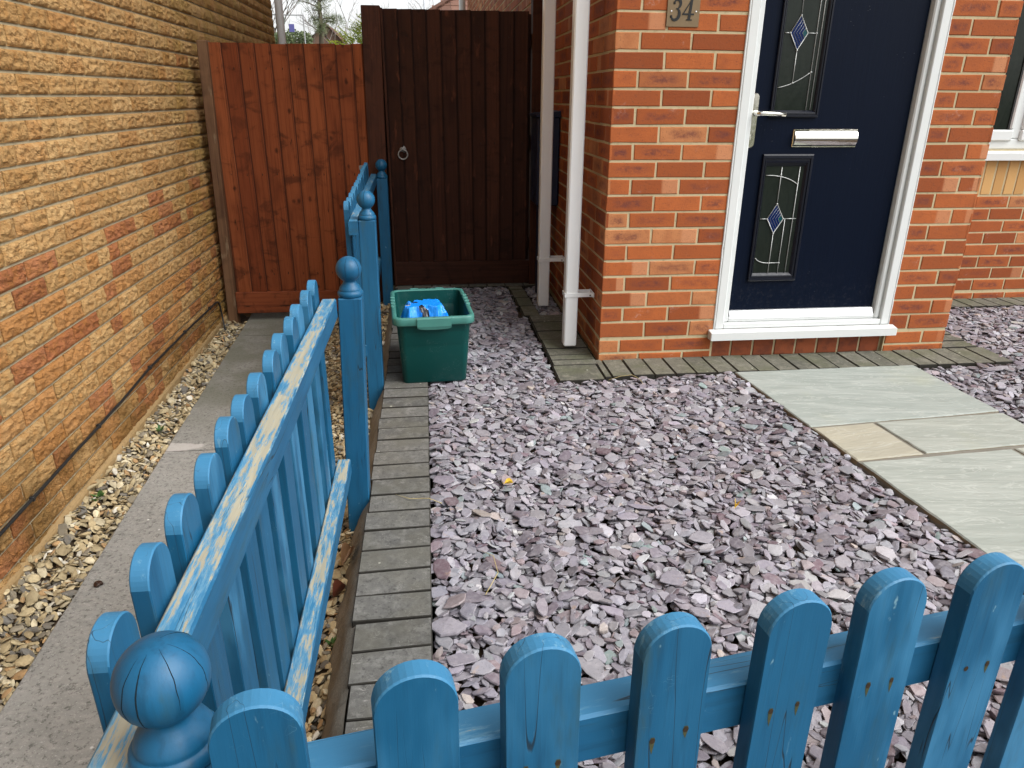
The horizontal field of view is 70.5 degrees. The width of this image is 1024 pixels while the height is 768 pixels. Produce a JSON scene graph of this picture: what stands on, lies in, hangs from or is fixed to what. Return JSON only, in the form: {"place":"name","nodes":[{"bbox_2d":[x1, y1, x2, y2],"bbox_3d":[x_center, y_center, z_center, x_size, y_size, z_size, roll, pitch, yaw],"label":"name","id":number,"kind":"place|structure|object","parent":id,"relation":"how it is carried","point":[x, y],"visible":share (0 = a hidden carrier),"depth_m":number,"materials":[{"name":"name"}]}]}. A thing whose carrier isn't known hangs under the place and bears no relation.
{"place":"outdoors","nodes":[
{"label":"outdoors","id":0,"kind":"place"},
{"bbox_2d":[0,311,337,767],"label":"side path","id":1,"kind":"structure","parent":0,"point":[49,716],"depth_m":2.25,"materials":[{"name":"concrete"}]},
{"bbox_2d":[93,580,102,586],"bbox_3d":[-1.332,0.643,2.329,0.024,0.017,0.027,15,26,33],"label":"snail shell","id":2,"kind":"object","parent":1,"relation":"on","point":[97,583],"visible":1,"depth_m":2.32},
{"bbox_2d":[0,301,389,741],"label":"gravel","id":3,"kind":"structure","parent":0,"point":[28,649],"depth_m":2.59,"materials":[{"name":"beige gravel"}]},
{"bbox_2d":[90,490,104,502],"bbox_3d":[-1.606,0.439,2.812,0.057,0.052,0.050,-16,27,-35],"label":"weed","id":4,"kind":"object","parent":3,"relation":"on","point":[100,493],"visible":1,"depth_m":2.81,"materials":[{"name":"green plant"}]},
{"bbox_2d":[155,424,164,430],"bbox_3d":[-1.627,0.212,3.352,0.042,0.050,0.045,-10,24,-24],"label":"weed","id":5,"kind":"object","parent":3,"relation":"on","point":[159,428],"visible":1,"depth_m":3.35,"materials":[{"name":"green plant"}]},
{"bbox_2d":[196,40,368,324],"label":"wooden gate","id":6,"kind":"structure","parent":3,"relation":"on","point":[286,126],"depth_m":4.55,"materials":[{"name":"red wood"}]},
{"bbox_2d":[325,636,335,647],"bbox_3d":[-0.470,0.681,1.890,0.033,0.037,0.035,8,23,19],"label":"weed","id":7,"kind":"object","parent":3,"relation":"on","point":[332,640],"visible":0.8,"depth_m":1.89,"materials":[{"name":"green plant"}]},
{"bbox_2d":[329,579,345,600],"bbox_3d":[-0.491,0.577,2.038,0.024,0.051,0.060,26,42,25],"label":"dead leaf","id":8,"kind":"object","parent":3,"relation":"on","point":[339,586],"visible":1,"depth_m":2.04,"materials":[{"name":"brown plant"}]},
{"bbox_2d":[321,304,391,738],"bbox_3d":[-0.542,0.290,2.726,0.099,0.171,4.450,-2,22,-6],"label":"concrete haunching","id":9,"kind":"object","parent":3,"relation":"on","point":[339,661],"visible":0.56,"depth_m":1.84,"materials":[{"name":"grey concrete"}]},
{"bbox_2d":[339,542,354,569],"bbox_3d":[-0.487,0.500,2.128,0.036,0.066,0.082,19,43,1],"label":"dead leaf","id":10,"kind":"object","parent":9,"relation":"on","point":[346,550],"visible":1,"depth_m":2.14,"materials":[{"name":"brown plant"}]},
{"bbox_2d":[311,23,348,44],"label":"distant house","id":11,"kind":"structure","parent":0,"point":[336,37],"depth_m":47.28,"materials":[{"name":"brown brick"}]},
{"bbox_2d":[270,0,440,43],"label":"sky","id":12,"kind":"structure","parent":0,"point":[346,5],"materials":[{"name":"white"}]},
{"bbox_2d":[343,286,435,734],"bbox_3d":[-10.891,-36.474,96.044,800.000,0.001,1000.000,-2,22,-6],"label":"ground","id":13,"kind":"structure","parent":0,"point":[433,617],"depth_m":2.48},
{"bbox_2d":[0,0,285,610],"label":"brick house","id":14,"kind":"structure","parent":13,"relation":"on","point":[113,312],"depth_m":3.00,"materials":[{"name":"brick"},{"name":"brown tile"}]},
{"bbox_2d":[86,256,370,767],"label":"picket fence","id":15,"kind":"object","parent":13,"relation":"on","point":[230,584],"visible":0.98,"depth_m":1.13,"materials":[{"name":"blue paint"}]},
{"bbox_2d":[272,0,298,32],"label":"bare tree","id":16,"kind":"object","parent":13,"relation":"on","point":[287,12],"visible":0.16,"depth_m":29.82,"materials":[{"name":"grey plant"}]},
{"bbox_2d":[272,14,305,43],"bbox_3d":[-7.757,-10.667,25.446,1.244,4.173,0.062,-2,22,-6],"label":"sign frame","id":17,"kind":"object","parent":13,"relation":"on","point":[291,28],"visible":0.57,"depth_m":24.80,"materials":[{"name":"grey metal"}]},
{"bbox_2d":[274,29,313,43],"bbox_3d":[-8.220,-11.343,27.405,1.626,3.805,1.080,-2,22,-6],"label":"hedge","id":18,"kind":"object","parent":13,"relation":"on","point":[291,37],"visible":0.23,"depth_m":26.53,"materials":[{"name":"green plant"}]},
{"bbox_2d":[292,0,346,43],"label":"conifer tree","id":19,"kind":"object","parent":13,"relation":"on","point":[321,19],"visible":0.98,"depth_m":28.38,"materials":[{"name":"green plant"}]},
{"bbox_2d":[288,0,360,44],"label":"bare tree","id":20,"kind":"object","parent":13,"relation":"on","point":[308,25],"visible":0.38,"depth_m":31.65,"materials":[{"name":"grey plant"}]},
{"bbox_2d":[328,14,361,44],"bbox_3d":[-1.635,-3.579,9.776,3.066,2.647,3.090,-2,22,-6],"label":"golden conifer","id":21,"kind":"object","parent":13,"relation":"on","point":[357,39],"visible":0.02,"depth_m":9.20,"materials":[{"name":"green plant"}]},
{"bbox_2d":[343,159,392,409],"bbox_3d":[-0.736,-0.506,3.932,0.133,1.262,1.835,-2,22,-7],"label":"picket fence","id":22,"kind":"object","parent":13,"relation":"on","point":[360,228],"visible":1,"depth_m":3.12,"materials":[{"name":"blue paint"}]},
{"bbox_2d":[372,0,435,8],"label":"bare tree","id":23,"kind":"object","parent":13,"relation":"on","point":[411,5],"visible":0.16,"depth_m":35.23,"materials":[{"name":"grey plant"}]},
{"bbox_2d":[459,0,1023,361],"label":"brick house","id":24,"kind":"structure","parent":13,"relation":"on","point":[720,178],"depth_m":3.41,"materials":[{"name":"orange brick"}]},
{"bbox_2d":[728,0,930,318],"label":"door","id":25,"kind":"structure","parent":24,"relation":"in","point":[835,81],"depth_m":3.36,"materials":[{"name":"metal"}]},
{"bbox_2d":[989,0,1023,148],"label":"window","id":26,"kind":"structure","parent":24,"relation":"in","point":[1008,131],"depth_m":4.30,"materials":[{"name":"white plastic"}]},
{"bbox_2d":[429,0,467,9],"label":"distant house","id":27,"kind":"structure","parent":0,"point":[448,5],"depth_m":19.52,"materials":[{"name":"brown brick"}]},
{"bbox_2d":[394,283,1023,767],"bbox_3d":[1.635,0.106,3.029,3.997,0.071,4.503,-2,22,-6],"label":"slate chippings","id":28,"kind":"object","parent":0,"point":[618,420],"visible":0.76,"depth_m":2.25,"materials":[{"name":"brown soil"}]},
{"bbox_2d":[344,287,432,733],"bbox_3d":[-0.412,0.218,2.752,0.197,0.072,4.524,-2,22,-6],"label":"block edging","id":29,"kind":"object","parent":28,"relation":"on","point":[392,618],"visible":0.65,"depth_m":2.02,"materials":[{"name":"concrete"}]},
{"bbox_2d":[396,494,441,503],"bbox_3d":[-0.295,0.360,2.279,0.166,0.010,0.014,7,23,17],"label":"straw","id":30,"kind":"object","parent":29,"relation":"on","point":[421,498],"visible":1,"depth_m":2.28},
{"bbox_2d":[390,287,473,382],"bbox_3d":[-0.372,-0.226,3.338,0.354,0.324,0.519,-3,22,-9],"label":"recycling box","id":31,"kind":"object","parent":29,"relation":"on","point":[434,349],"visible":1,"depth_m":3.16,"materials":[{"name":"green plastic"}]},
{"bbox_2d":[401,299,448,317],"bbox_3d":[-0.378,-0.255,3.216,0.243,0.216,0.208,-3,22,-9],"label":"plastic bag","id":32,"kind":"object","parent":31,"relation":"in","point":[426,308],"visible":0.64,"depth_m":3.13,"materials":[{"name":"blue plastic"}]},
{"bbox_2d":[360,0,542,303],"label":"wooden gate","id":33,"kind":"structure","parent":28,"relation":"on","point":[452,99],"depth_m":4.61,"materials":[{"name":"brown wood"}]},
{"bbox_2d":[480,550,497,594],"bbox_3d":[-0.059,0.499,1.942,0.042,0.009,0.201,-2,22,-6],"label":"straw","id":34,"kind":"object","parent":28,"relation":"on","point":[497,571],"visible":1,"depth_m":1.93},
{"bbox_2d":[504,478,512,483],"bbox_3d":[-0.013,0.321,2.380,0.038,0.018,0.018,-6,31,-15],"label":"fallen leaf","id":35,"kind":"object","parent":28,"relation":"on","point":[508,481],"visible":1,"depth_m":2.38,"materials":[{"name":"yellow plant"}]},
{"bbox_2d":[208,552,1023,767],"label":"picket fence","id":36,"kind":"object","parent":28,"relation":"on","point":[673,697],"visible":1,"depth_m":0.68,"materials":[{"name":"blue paint"}]},
{"bbox_2d":[395,283,1023,384],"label":"house apron","id":37,"kind":"object","parent":28,"relation":"on","point":[578,363],"visible":0.48,"depth_m":3.59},
{"bbox_2d":[733,365,1023,594],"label":"flagstone path","id":38,"kind":"structure","parent":28,"relation":"on","point":[941,454],"depth_m":2.73,"materials":[{"name":"stone"}]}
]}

